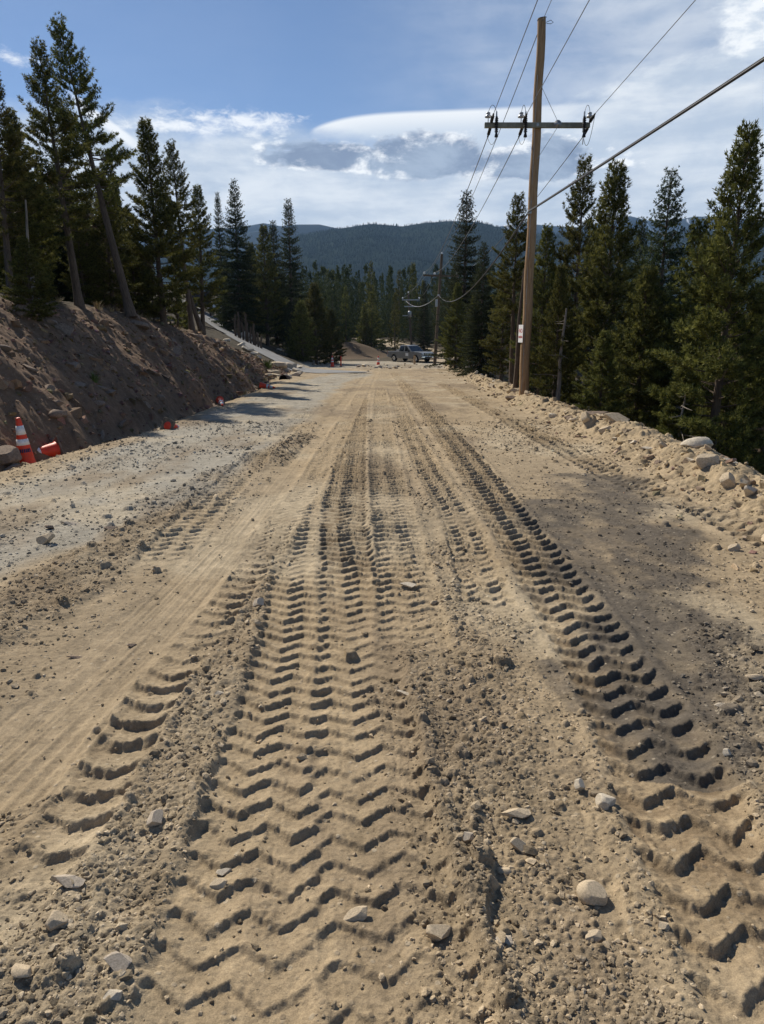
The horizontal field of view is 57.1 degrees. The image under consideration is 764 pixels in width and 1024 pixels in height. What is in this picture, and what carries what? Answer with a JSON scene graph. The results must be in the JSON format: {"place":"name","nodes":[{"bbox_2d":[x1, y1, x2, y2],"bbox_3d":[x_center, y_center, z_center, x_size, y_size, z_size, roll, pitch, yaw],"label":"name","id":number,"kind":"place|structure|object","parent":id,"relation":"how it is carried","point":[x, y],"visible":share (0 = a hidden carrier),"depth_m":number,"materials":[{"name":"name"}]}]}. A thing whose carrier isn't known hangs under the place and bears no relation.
{"place":"outdoors","nodes":[
{"label":"outdoors","id":0,"kind":"place"},
{"bbox_2d":[0,293,289,471],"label":"embankment","id":1,"kind":"structure","parent":0,"point":[69,433],"depth_m":15.23,"materials":[{"name":"soil"}]},
{"bbox_2d":[0,445,21,465],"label":"rock","id":2,"kind":"object","parent":1,"relation":"on","point":[10,455],"visible":0.83,"depth_m":9.90,"materials":[{"name":"stone"}]},
{"bbox_2d":[0,71,44,296],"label":"pine tree","id":3,"kind":"object","parent":1,"relation":"on","point":[11,139],"visible":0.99,"depth_m":16.31,"materials":[{"name":"green plant"}]},
{"bbox_2d":[14,303,30,317],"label":"rock","id":4,"kind":"object","parent":1,"relation":"on","point":[22,313],"visible":0.62,"depth_m":14.96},
{"bbox_2d":[5,174,41,272],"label":"pine tree","id":5,"kind":"object","parent":1,"relation":"on","point":[36,245],"visible":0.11,"depth_m":17.93,"materials":[{"name":"green plant"}]},
{"bbox_2d":[0,235,59,320],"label":"pine tree","id":6,"kind":"object","parent":1,"relation":"on","point":[39,283],"visible":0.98,"depth_m":14.91,"materials":[{"name":"green plant"}]},
{"bbox_2d":[25,200,35,306],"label":"dead tree","id":7,"kind":"object","parent":1,"relation":"on","point":[27,230],"visible":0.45,"depth_m":16.06,"materials":[{"name":"wood"}]},
{"bbox_2d":[0,106,73,288],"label":"pine tree","id":8,"kind":"object","parent":1,"relation":"on","point":[42,230],"visible":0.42,"depth_m":17.96,"materials":[{"name":"green plant"}]},
{"bbox_2d":[49,409,67,418],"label":"rock","id":9,"kind":"object","parent":1,"relation":"on","point":[54,413],"visible":0.91,"depth_m":11.55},
{"bbox_2d":[16,36,102,307],"bbox_3d":[-8.913,-9.310,19.571,2.058,7.127,2.200,-11,18,-36],"label":"pine tree","id":10,"kind":"object","parent":1,"relation":"on","point":[41,125],"visible":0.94,"depth_m":19.19,"materials":[{"name":"green plant"}]},
{"bbox_2d":[3,174,118,310],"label":"pine tree","id":11,"kind":"object","parent":1,"relation":"on","point":[86,218],"visible":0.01,"depth_m":36.33,"materials":[{"name":"plant"}]},
{"bbox_2d":[54,323,74,334],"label":"rock","id":12,"kind":"object","parent":1,"relation":"on","point":[66,329],"visible":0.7,"depth_m":16.14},
{"bbox_2d":[38,145,108,302],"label":"spruce tree","id":13,"kind":"object","parent":1,"relation":"on","point":[61,268],"visible":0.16,"depth_m":24.11,"materials":[{"name":"green plant"}]},
{"bbox_2d":[58,214,103,304],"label":"pine tree","id":14,"kind":"object","parent":1,"relation":"on","point":[81,262],"visible":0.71,"depth_m":22.85,"materials":[{"name":"green plant"}]},
{"bbox_2d":[43,11,137,318],"bbox_3d":[-9.122,-10.706,21.948,2.687,9.240,2.667,-11,7,2],"label":"pine tree","id":15,"kind":"object","parent":1,"relation":"on","point":[84,128],"visible":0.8,"depth_m":21.75,"materials":[{"name":"green plant"}]},
{"bbox_2d":[79,176,142,310],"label":"pine tree","id":16,"kind":"object","parent":1,"relation":"on","point":[94,238],"visible":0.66,"depth_m":23.57,"materials":[{"name":"green plant"}]},
{"bbox_2d":[91,148,144,312],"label":"pine tree","id":17,"kind":"object","parent":1,"relation":"on","point":[107,174],"visible":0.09,"depth_m":27.71,"materials":[{"name":"green plant"}]},
{"bbox_2d":[121,205,151,313],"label":"pine tree","id":18,"kind":"object","parent":1,"relation":"on","point":[133,277],"visible":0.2,"depth_m":26.62,"materials":[{"name":"green plant"}]},
{"bbox_2d":[0,298,291,463],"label":"rubble","id":19,"kind":"object","parent":1,"relation":"on","point":[14,384],"visible":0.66,"depth_m":16.60,"materials":[{"name":"soil"}]},
{"bbox_2d":[118,115,202,323],"bbox_3d":[-8.459,-10.638,26.287,3.266,7.659,3.647,-2,13,0],"label":"pine tree","id":20,"kind":"object","parent":1,"relation":"on","point":[158,221],"visible":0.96,"depth_m":25.84,"materials":[{"name":"green plant"}]},
{"bbox_2d":[164,256,187,327],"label":"pine tree","id":21,"kind":"object","parent":1,"relation":"on","point":[178,320],"visible":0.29,"depth_m":34.87,"materials":[{"name":"green plant"}]},
{"bbox_2d":[159,139,207,330],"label":"pine tree","id":22,"kind":"object","parent":1,"relation":"on","point":[179,182],"visible":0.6,"depth_m":29.80,"materials":[{"name":"green plant"}]},
{"bbox_2d":[189,289,205,334],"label":"dead tree","id":23,"kind":"object","parent":1,"relation":"on","point":[198,322],"visible":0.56,"depth_m":32.70,"materials":[{"name":"wood"}]},
{"bbox_2d":[175,183,227,333],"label":"pine tree","id":24,"kind":"object","parent":1,"relation":"on","point":[199,276],"visible":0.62,"depth_m":33.83,"materials":[{"name":"green plant"}]},
{"bbox_2d":[139,223,281,249],"bbox_3d":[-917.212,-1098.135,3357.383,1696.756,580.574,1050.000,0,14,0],"label":"mountain","id":25,"kind":"structure","parent":0,"point":[255,227],"depth_m":3423.16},
{"bbox_2d":[195,224,334,251],"bbox_3d":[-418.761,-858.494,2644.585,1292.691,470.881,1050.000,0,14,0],"label":"mountain","id":26,"kind":"structure","parent":0,"point":[306,228],"depth_m":2727.26,"materials":[{"name":"plant"}]},
{"bbox_2d":[175,296,362,372],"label":"driveway","id":27,"kind":"structure","parent":0,"point":[268,353],"depth_m":57.54,"materials":[{"name":"gravel"}]},
{"bbox_2d":[0,358,763,1023],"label":"dirt road","id":28,"kind":"structure","parent":0,"point":[654,796],"depth_m":3.02,"materials":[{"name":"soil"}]},
{"bbox_2d":[11,963,32,977],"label":"rock","id":29,"kind":"object","parent":28,"relation":"on","point":[18,970],"visible":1,"depth_m":1.75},
{"bbox_2d":[16,417,35,463],"bbox_3d":[-5.252,-1.016,10.262,0.362,0.732,0.362,-6,15,-7],"label":"traffic cone","id":30,"kind":"object","parent":28,"relation":"on","point":[24,447],"visible":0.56,"depth_m":10.20,"materials":[{"name":"plastic"}]},
{"bbox_2d":[36,533,54,543],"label":"rock","id":31,"kind":"object","parent":28,"relation":"on","point":[46,538],"visible":0.99,"depth_m":5.43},
{"bbox_2d":[37,436,64,456],"bbox_3d":[-5.322,-0.912,10.844,0.672,0.332,0.332,-20,-7,-46],"label":"traffic cone","id":32,"kind":"object","parent":28,"relation":"on","point":[54,448],"visible":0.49,"depth_m":10.94,"materials":[{"name":"plastic"}]},
{"bbox_2d":[45,910,67,930],"bbox_3d":[-0.884,1.112,1.908,0.060,0.042,0.058,17,21,11],"label":"rock","id":33,"kind":"object","parent":28,"relation":"on","point":[55,920],"visible":0.99,"depth_m":1.90,"materials":[{"name":"stone"}]},
{"bbox_2d":[51,874,85,887],"bbox_3d":[-0.918,1.074,2.046,0.106,0.027,0.046,6,9,7],"label":"rock","id":34,"kind":"object","parent":28,"relation":"on","point":[64,880],"visible":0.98,"depth_m":2.04,"materials":[{"name":"stone"}]},
{"bbox_2d":[103,989,122,1000],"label":"rock","id":35,"kind":"object","parent":28,"relation":"on","point":[115,994],"visible":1,"depth_m":1.70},
{"bbox_2d":[103,951,131,970],"bbox_3d":[-0.669,1.145,1.788,0.064,0.039,0.049,9,17,32],"label":"rock","id":36,"kind":"object","parent":28,"relation":"on","point":[116,960],"visible":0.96,"depth_m":1.78,"materials":[{"name":"stone"}]},
{"bbox_2d":[146,809,162,826],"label":"rock","id":37,"kind":"object","parent":28,"relation":"on","point":[155,817],"visible":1,"depth_m":2.30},
{"bbox_2d":[160,417,179,429],"bbox_3d":[-3.815,-1.557,12.990,0.262,0.262,0.532,25,6,18],"label":"traffic cone","id":38,"kind":"object","parent":28,"relation":"on","point":[167,423],"visible":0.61,"depth_m":12.75,"materials":[{"name":"plastic"}]},
{"bbox_2d":[209,878,227,888],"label":"rock","id":39,"kind":"object","parent":28,"relation":"on","point":[218,883],"visible":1,"depth_m":2.07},
{"bbox_2d":[343,906,367,921],"bbox_3d":[-0.073,1.134,1.971,0.077,0.034,0.042,-11,20,-14],"label":"rock","id":40,"kind":"object","parent":28,"relation":"on","point":[357,913],"visible":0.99,"depth_m":1.96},
{"bbox_2d":[387,345,432,362],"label":"pickup truck","id":41,"kind":"object","parent":28,"relation":"on","point":[405,352],"visible":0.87,"depth_m":79.20,"materials":[{"name":"paint"}]},
{"bbox_2d":[426,924,451,941],"bbox_3d":[0.154,1.143,1.915,0.049,0.052,0.073,11,18,35],"label":"rock","id":42,"kind":"object","parent":28,"relation":"on","point":[437,932],"visible":1,"depth_m":1.90,"materials":[{"name":"stone"}]},
{"bbox_2d":[500,808,530,817],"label":"rock","id":43,"kind":"object","parent":28,"relation":"on","point":[519,812],"visible":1,"depth_m":2.37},
{"bbox_2d":[510,837,525,851],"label":"rock","id":44,"kind":"object","parent":28,"relation":"on","point":[517,843],"visible":1,"depth_m":2.24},
{"bbox_2d":[576,880,607,905],"bbox_3d":[0.612,1.115,2.055,0.085,0.064,0.075,-3,15,-10],"label":"rock","id":45,"kind":"object","parent":28,"relation":"on","point":[591,892],"visible":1,"depth_m":2.03,"materials":[{"name":"stone"}]},
{"bbox_2d":[585,929,601,941],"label":"rock","id":46,"kind":"object","parent":28,"relation":"on","point":[596,934],"visible":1,"depth_m":1.91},
{"bbox_2d":[595,793,615,809],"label":"rock","id":47,"kind":"object","parent":28,"relation":"on","point":[603,801],"visible":0.95,"depth_m":2.41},
{"bbox_2d":[0,0,763,230],"label":"sky","id":48,"kind":"structure","parent":0,"point":[353,112],"materials":[{"name":"blue"}]},
{"bbox_2d":[181,294,594,383],"bbox_3d":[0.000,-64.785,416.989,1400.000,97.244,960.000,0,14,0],"label":"terrain","id":49,"kind":"structure","parent":0,"point":[355,349],"depth_m":94.66,"materials":[{"name":"soil"}]},
{"bbox_2d":[339,286,354,341],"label":"pine tree","id":50,"kind":"object","parent":49,"relation":"on","point":[345,321],"visible":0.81,"depth_m":108.56,"materials":[{"name":"green plant"}]},
{"bbox_2d":[355,303,373,344],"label":"pine tree","id":51,"kind":"object","parent":49,"relation":"on","point":[363,308],"visible":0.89,"depth_m":98.13,"materials":[{"name":"green plant"}]},
{"bbox_2d":[358,313,372,345],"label":"pine tree","id":52,"kind":"object","parent":49,"relation":"on","point":[363,333],"visible":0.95,"depth_m":98.05,"materials":[{"name":"green plant"}]},
{"bbox_2d":[364,260,380,334],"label":"pine tree","id":53,"kind":"object","parent":49,"relation":"on","point":[369,285],"visible":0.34,"depth_m":116.07,"materials":[{"name":"green plant"}]},
{"bbox_2d":[365,312,379,346],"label":"pine tree","id":54,"kind":"object","parent":49,"relation":"on","point":[371,325],"visible":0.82,"depth_m":98.75,"materials":[{"name":"green plant"}]},
{"bbox_2d":[361,290,385,348],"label":"pine tree","id":55,"kind":"object","parent":49,"relation":"on","point":[378,325],"visible":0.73,"depth_m":99.13,"materials":[{"name":"green plant"}]},
{"bbox_2d":[386,293,401,350],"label":"pine tree","id":56,"kind":"object","parent":49,"relation":"on","point":[394,328],"visible":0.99,"depth_m":108.12,"materials":[{"name":"green plant"}]},
{"bbox_2d":[392,270,408,339],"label":"pine tree","id":57,"kind":"object","parent":49,"relation":"on","point":[399,273],"visible":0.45,"depth_m":133.72,"materials":[{"name":"green plant"}]},
{"bbox_2d":[402,291,419,344],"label":"utility pole","id":58,"kind":"object","parent":49,"relation":"on","point":[409,315],"visible":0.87,"depth_m":100.71,"materials":[{"name":"brown wood"}]},
{"bbox_2d":[402,262,423,337],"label":"pine tree","id":59,"kind":"object","parent":49,"relation":"on","point":[411,271],"visible":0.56,"depth_m":133.24,"materials":[{"name":"green plant"}]},
{"bbox_2d":[413,280,433,352],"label":"spruce tree","id":60,"kind":"object","parent":49,"relation":"on","point":[422,341],"visible":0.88,"depth_m":88.61,"materials":[{"name":"green plant"}]},
{"bbox_2d":[219,260,665,355],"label":"forest","id":61,"kind":"object","parent":49,"relation":"on","point":[354,314],"visible":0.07,"depth_m":129.68,"materials":[{"name":"plant"}]},
{"bbox_2d":[373,339,467,361],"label":"road","id":62,"kind":"structure","parent":0,"point":[386,344],"depth_m":108.71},
{"bbox_2d":[132,290,761,451],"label":"forest floor","id":63,"kind":"structure","parent":0,"point":[216,334],"depth_m":59.83,"materials":[{"name":"soil"}]},
{"bbox_2d":[209,192,236,325],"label":"spruce tree","id":64,"kind":"object","parent":63,"relation":"on","point":[219,240],"visible":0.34,"depth_m":69.43,"materials":[{"name":"green plant"}]},
{"bbox_2d":[208,178,270,336],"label":"spruce tree","id":65,"kind":"object","parent":63,"relation":"on","point":[237,288],"visible":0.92,"depth_m":67.71,"materials":[{"name":"green plant"}]},
{"bbox_2d":[235,242,271,339],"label":"pine tree","id":66,"kind":"object","parent":63,"relation":"on","point":[254,272],"visible":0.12,"depth_m":72.79,"materials":[{"name":"green plant"}]},
{"bbox_2d":[242,223,289,346],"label":"pine tree","id":67,"kind":"object","parent":63,"relation":"on","point":[275,300],"visible":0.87,"depth_m":70.07,"materials":[{"name":"green plant"}]},
{"bbox_2d":[256,220,293,345],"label":"spruce tree","id":68,"kind":"object","parent":63,"relation":"on","point":[277,340],"visible":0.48,"depth_m":76.04,"materials":[{"name":"green plant"}]},
{"bbox_2d":[270,198,313,348],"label":"spruce tree","id":69,"kind":"object","parent":63,"relation":"on","point":[292,267],"visible":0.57,"depth_m":77.19,"materials":[{"name":"green plant"}]},
{"bbox_2d":[283,300,318,361],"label":"pine tree","id":70,"kind":"object","parent":63,"relation":"on","point":[301,340],"visible":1,"depth_m":63.48,"materials":[{"name":"green plant"}]},
{"bbox_2d":[294,282,340,364],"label":"pine tree","id":71,"kind":"object","parent":63,"relation":"on","point":[313,312],"visible":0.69,"depth_m":68.85,"materials":[{"name":"green plant"}]},
{"bbox_2d":[322,308,346,363],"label":"pine tree","id":72,"kind":"object","parent":63,"relation":"on","point":[338,348],"visible":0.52,"depth_m":72.32,"materials":[{"name":"green plant"}]},
{"bbox_2d":[423,252,458,364],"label":"utility pole","id":73,"kind":"object","parent":63,"relation":"on","point":[437,301],"visible":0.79,"depth_m":62.96,"materials":[{"name":"brown wood"}]},
{"bbox_2d":[518,308,552,396],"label":"pine tree","id":74,"kind":"object","parent":63,"relation":"on","point":[530,388],"visible":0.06,"depth_m":44.78,"materials":[{"name":"green plant"}]},
{"bbox_2d":[507,223,577,395],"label":"pine tree","id":75,"kind":"object","parent":63,"relation":"on","point":[541,298],"visible":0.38,"depth_m":21.87,"materials":[{"name":"green plant"}]},
{"bbox_2d":[544,153,614,404],"bbox_3d":[6.336,-6.747,22.558,2.387,8.794,2.268,9,17,30],"label":"pine tree","id":76,"kind":"object","parent":63,"relation":"on","point":[572,234],"visible":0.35,"depth_m":21.78,"materials":[{"name":"green plant"}]},
{"bbox_2d":[570,329,633,413],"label":"pine tree","id":77,"kind":"object","parent":63,"relation":"on","point":[607,368],"visible":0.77,"depth_m":14.58,"materials":[{"name":"green plant"}]},
{"bbox_2d":[443,364,763,523],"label":"berm","id":78,"kind":"structure","parent":63,"relation":"on","point":[685,482],"depth_m":8.60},
{"bbox_2d":[435,282,468,368],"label":"pine tree","id":79,"kind":"object","parent":78,"relation":"on","point":[451,321],"visible":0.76,"depth_m":48.08,"materials":[{"name":"green plant"}]},
{"bbox_2d":[425,189,494,368],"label":"spruce tree","id":80,"kind":"object","parent":78,"relation":"on","point":[465,268],"visible":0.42,"depth_m":48.88,"materials":[{"name":"green plant"}]},
{"bbox_2d":[455,297,483,369],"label":"pine tree","id":81,"kind":"object","parent":78,"relation":"on","point":[465,338],"visible":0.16,"depth_m":42.73,"materials":[{"name":"green plant"}]},
{"bbox_2d":[448,241,507,378],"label":"spruce tree","id":82,"kind":"object","parent":78,"relation":"on","point":[475,355],"visible":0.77,"depth_m":36.36,"materials":[{"name":"green plant"}]},
{"bbox_2d":[479,269,516,381],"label":"pine tree","id":83,"kind":"object","parent":78,"relation":"on","point":[501,355],"visible":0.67,"depth_m":27.86,"materials":[{"name":"green plant"}]},
{"bbox_2d":[486,191,538,383],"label":"pine tree","id":84,"kind":"object","parent":78,"relation":"on","point":[516,274],"visible":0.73,"depth_m":23.51,"materials":[{"name":"green plant"}]},
{"bbox_2d":[512,268,533,388],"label":"dead tree","id":85,"kind":"object","parent":78,"relation":"on","point":[516,369],"visible":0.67,"depth_m":20.40,"materials":[{"name":"wood"}]},
{"bbox_2d":[484,16,595,395],"bbox_3d":[3.900,-7.337,18.075,2.696,9.591,1.218,0,14,0],"label":"utility pole","id":86,"kind":"object","parent":78,"relation":"on","point":[536,125],"visible":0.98,"depth_m":17.74,"materials":[{"name":"brown wood"}]},
{"bbox_2d":[438,212,527,301],"bbox_3d":[4.413,-13.014,40.610,0.046,1.398,46.483,0,14,2],"label":"cable","id":87,"kind":"object","parent":86,"relation":"attached to","point":[496,258],"visible":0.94,"depth_m":23.26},
{"bbox_2d":[444,20,542,249],"bbox_3d":[4.600,-17.209,39.656,0.021,0.989,46.643,0,14,2],"label":"power line","id":88,"kind":"object","parent":86,"relation":"hanging from","point":[500,128],"visible":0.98,"depth_m":23.12,"materials":[{"name":"metal"}]},
{"bbox_2d":[528,57,763,211],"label":"cable","id":89,"kind":"object","parent":86,"relation":"attached to","point":[726,83],"visible":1,"depth_m":10.31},
{"bbox_2d":[530,262,584,402],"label":"pine tree","id":90,"kind":"object","parent":78,"relation":"on","point":[567,363],"visible":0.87,"depth_m":18.76,"materials":[{"name":"green plant"}]},
{"bbox_2d":[547,308,571,400],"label":"dead tree","id":91,"kind":"object","parent":78,"relation":"on","point":[558,391],"visible":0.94,"depth_m":18.58,"materials":[{"name":"wood"}]},
{"bbox_2d":[439,369,763,580],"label":"rubble","id":92,"kind":"object","parent":78,"relation":"on","point":[656,491],"visible":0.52,"depth_m":8.67,"materials":[{"name":"stone"}]},
{"bbox_2d":[604,413,629,422],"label":"rock","id":93,"kind":"object","parent":78,"relation":"on","point":[614,417],"visible":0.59,"depth_m":11.53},
{"bbox_2d":[680,437,713,448],"bbox_3d":[3.824,-0.797,8.526,0.331,0.241,0.227,-2,15,-8],"label":"rock","id":94,"kind":"object","parent":78,"relation":"on","point":[697,442],"visible":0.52,"depth_m":8.45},
{"bbox_2d":[696,453,718,468],"bbox_3d":[3.524,-0.537,7.627,0.313,0.185,0.152,-3,15,-13],"label":"rock","id":95,"kind":"object","parent":78,"relation":"on","point":[704,460],"visible":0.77,"depth_m":7.57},
{"bbox_2d":[719,472,735,487],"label":"rock","id":96,"kind":"object","parent":78,"relation":"on","point":[726,479],"visible":1,"depth_m":6.92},
{"bbox_2d":[541,159,666,421],"bbox_3d":[6.271,-5.599,19.753,3.793,7.964,3.396,-12,19,-40],"label":"pine tree","id":97,"kind":"object","parent":63,"relation":"on","point":[596,305],"visible":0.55,"depth_m":19.09,"materials":[{"name":"green plant"}]},
{"bbox_2d":[614,216,650,376],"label":"spruce tree","id":98,"kind":"object","parent":63,"relation":"on","point":[640,234],"visible":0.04,"depth_m":30.94,"materials":[{"name":"green plant"}]},
{"bbox_2d":[587,263,683,431],"bbox_3d":[5.940,-3.342,16.216,2.215,4.563,2.344,-1,14,-3],"label":"pine tree","id":99,"kind":"object","parent":63,"relation":"on","point":[636,333],"visible":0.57,"depth_m":15.76,"materials":[{"name":"green plant"}]},
{"bbox_2d":[617,165,692,423],"bbox_3d":[10.215,-6.529,26.208,5.478,11.810,5.442,-7,16,-25],"label":"spruce tree","id":100,"kind":"object","parent":63,"relation":"on","point":[675,253],"visible":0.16,"depth_m":25.13,"materials":[{"name":"green plant"}]},
{"bbox_2d":[619,215,716,434],"bbox_3d":[6.764,-3.376,15.569,2.439,6.038,2.528,-13,19,-41],"label":"pine tree","id":101,"kind":"object","parent":63,"relation":"on","point":[686,308],"visible":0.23,"depth_m":15.27,"materials":[{"name":"green plant"}]},
{"bbox_2d":[651,365,705,441],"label":"pine tree","id":102,"kind":"object","parent":63,"relation":"on","point":[668,408],"visible":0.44,"depth_m":11.28,"materials":[{"name":"green plant"}]},
{"bbox_2d":[669,394,697,441],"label":"dead tree","id":103,"kind":"object","parent":63,"relation":"on","point":[682,406],"visible":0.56,"depth_m":11.13,"materials":[{"name":"wood"}]},
{"bbox_2d":[645,118,763,468],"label":"pine tree","id":104,"kind":"object","parent":63,"relation":"on","point":[723,300],"visible":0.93,"depth_m":10.49,"materials":[{"name":"green plant"}]},
{"bbox_2d":[675,313,763,474],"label":"pine tree","id":105,"kind":"object","parent":63,"relation":"on","point":[758,435],"visible":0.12,"depth_m":11.84,"materials":[{"name":"green plant"}]},
{"bbox_2d":[705,251,763,472],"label":"pine tree","id":106,"kind":"object","parent":63,"relation":"on","point":[760,428],"visible":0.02,"depth_m":13.21,"materials":[{"name":"green plant"}]},
{"bbox_2d":[153,221,763,318],"bbox_3d":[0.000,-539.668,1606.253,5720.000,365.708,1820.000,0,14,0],"label":"hill","id":107,"kind":"structure","parent":0,"point":[396,267],"depth_m":1683.67,"materials":[{"name":"plant"}]},
{"bbox_2d":[154,219,763,316],"bbox_3d":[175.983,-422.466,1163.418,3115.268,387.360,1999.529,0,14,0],"label":"forest","id":108,"kind":"object","parent":107,"relation":"on","point":[385,235],"visible":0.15,"depth_m":1715.32,"materials":[{"name":"plant"}]},
{"bbox_2d":[499,216,756,233],"bbox_3d":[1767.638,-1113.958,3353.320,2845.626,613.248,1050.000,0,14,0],"label":"mountain","id":109,"kind":"structure","parent":0,"point":[685,222],"depth_m":3424.55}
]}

